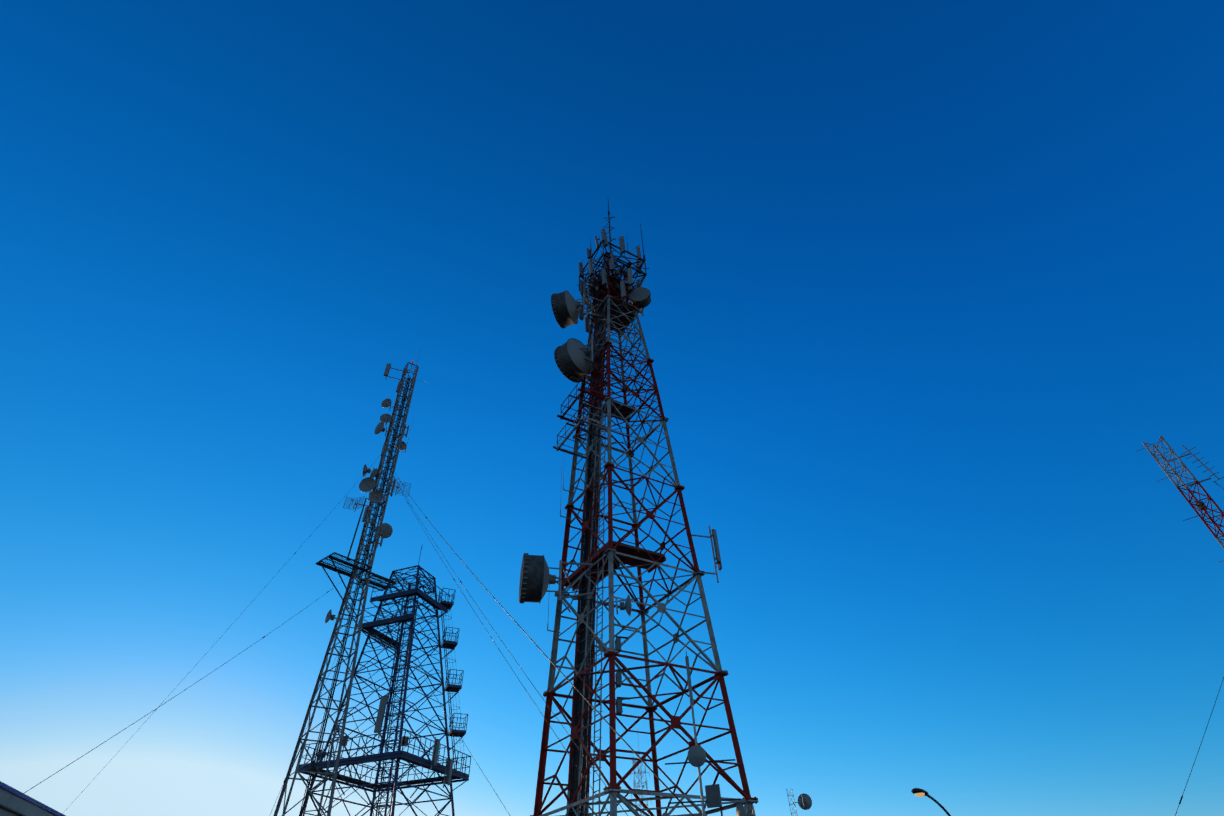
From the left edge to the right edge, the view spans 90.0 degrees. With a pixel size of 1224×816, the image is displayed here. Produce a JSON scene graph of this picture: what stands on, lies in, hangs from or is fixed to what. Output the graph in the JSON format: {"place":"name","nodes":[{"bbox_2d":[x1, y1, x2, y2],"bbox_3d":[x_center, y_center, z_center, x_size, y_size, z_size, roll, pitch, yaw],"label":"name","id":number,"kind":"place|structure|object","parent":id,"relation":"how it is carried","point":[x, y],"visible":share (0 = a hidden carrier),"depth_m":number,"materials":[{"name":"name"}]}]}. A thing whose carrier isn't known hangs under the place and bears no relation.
{"place":"outdoors","nodes":[
{"label":"outdoors","id":0,"kind":"place"},
{"bbox_2d":[0,781,65,815],"bbox_3d":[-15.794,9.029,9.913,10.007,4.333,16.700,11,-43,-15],"label":"building","id":1,"kind":"structure","parent":0,"point":[14,802],"depth_m":11.14,"materials":[{"name":"paint"}]},
{"bbox_2d":[0,0,1223,815],"label":"sky","id":2,"kind":"structure","parent":0,"point":[927,281],"materials":[{"name":"blue"}]},
{"label":"ground","id":3,"kind":"structure","parent":0,"visible":0},
{"bbox_2d":[273,362,418,815],"bbox_3d":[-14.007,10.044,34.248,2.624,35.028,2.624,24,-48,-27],"label":"mast","id":4,"kind":"object","parent":3,"relation":"on","point":[364,592],"visible":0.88,"depth_m":31.82,"materials":[{"name":"metal"}]},
{"bbox_2d":[315,352,427,623],"bbox_3d":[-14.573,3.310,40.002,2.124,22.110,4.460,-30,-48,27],"label":"antennas","id":5,"kind":"object","parent":4,"relation":"attached to","point":[367,484],"visible":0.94,"depth_m":37.07,"materials":[{"name":"metal"}]},
{"bbox_2d":[295,544,470,815],"bbox_3d":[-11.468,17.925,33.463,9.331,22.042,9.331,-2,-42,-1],"label":"blue tower","id":6,"kind":"structure","parent":3,"relation":"on","point":[445,606],"depth_m":34.48,"materials":[{"name":"metal"}]},
{"bbox_2d":[317,575,452,787],"bbox_3d":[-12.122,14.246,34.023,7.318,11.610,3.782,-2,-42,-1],"label":"antennas","id":7,"kind":"object","parent":6,"relation":"attached to","point":[380,718],"visible":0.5,"depth_m":31.07,"materials":[{"name":"grey metal"}]},
{"bbox_2d":[25,446,1223,815],"bbox_3d":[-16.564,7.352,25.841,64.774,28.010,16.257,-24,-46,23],"label":"guy wires","id":8,"kind":"object","parent":3,"relation":"on","point":[519,680],"visible":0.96,"depth_m":15.03,"materials":[{"name":"grey metal"}]},
{"bbox_2d":[530,252,758,815],"bbox_3d":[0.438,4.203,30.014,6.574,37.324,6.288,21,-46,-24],"label":"tower","id":9,"kind":"structure","parent":3,"relation":"on","point":[609,557],"depth_m":25.96,"materials":[{"name":"metal"}]},
{"bbox_2d":[519,201,721,714],"bbox_3d":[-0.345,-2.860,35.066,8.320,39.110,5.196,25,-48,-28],"label":"antennas","id":10,"kind":"object","parent":9,"relation":"on","point":[574,360],"visible":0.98,"depth_m":34.63,"materials":[{"name":"metal"}]},
{"bbox_2d":[653,652,755,815],"bbox_3d":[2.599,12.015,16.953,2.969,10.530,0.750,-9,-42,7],"label":"pole mast","id":11,"kind":"object","parent":3,"relation":"on","point":[696,755],"visible":1,"depth_m":17.85,"materials":[{"name":"metal"}]},
{"bbox_2d":[633,756,796,815],"bbox_3d":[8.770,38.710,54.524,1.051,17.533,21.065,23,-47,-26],"label":"masts","id":12,"kind":"object","parent":3,"relation":"on","point":[646,789],"visible":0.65,"depth_m":64.34},
{"bbox_2d":[630,727,811,809],"bbox_3d":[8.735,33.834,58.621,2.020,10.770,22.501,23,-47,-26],"label":"antennas","id":13,"kind":"object","parent":12,"relation":"attached to","point":[804,802],"visible":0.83,"depth_m":49.19,"materials":[{"name":"metal"}]},
{"bbox_2d":[911,788,950,815],"bbox_3d":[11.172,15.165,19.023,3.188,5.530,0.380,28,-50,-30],"label":"street lamp","id":14,"kind":"object","parent":3,"relation":"on","point":[918,792],"visible":1,"depth_m":20.10,"materials":[{"name":"metal"}]},
{"bbox_2d":[1136,436,1223,561],"bbox_3d":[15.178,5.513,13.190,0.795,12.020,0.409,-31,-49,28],"label":"mast","id":15,"kind":"object","parent":3,"relation":"on","point":[1196,481],"visible":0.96,"depth_m":15.99,"materials":[{"name":"metal"}]},
{"bbox_2d":[1170,445,1223,519],"bbox_3d":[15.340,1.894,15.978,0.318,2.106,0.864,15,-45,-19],"label":"antenna","id":16,"kind":"object","parent":15,"relation":"attached to","point":[1199,503],"visible":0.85,"depth_m":15.99,"materials":[{"name":"metal"}]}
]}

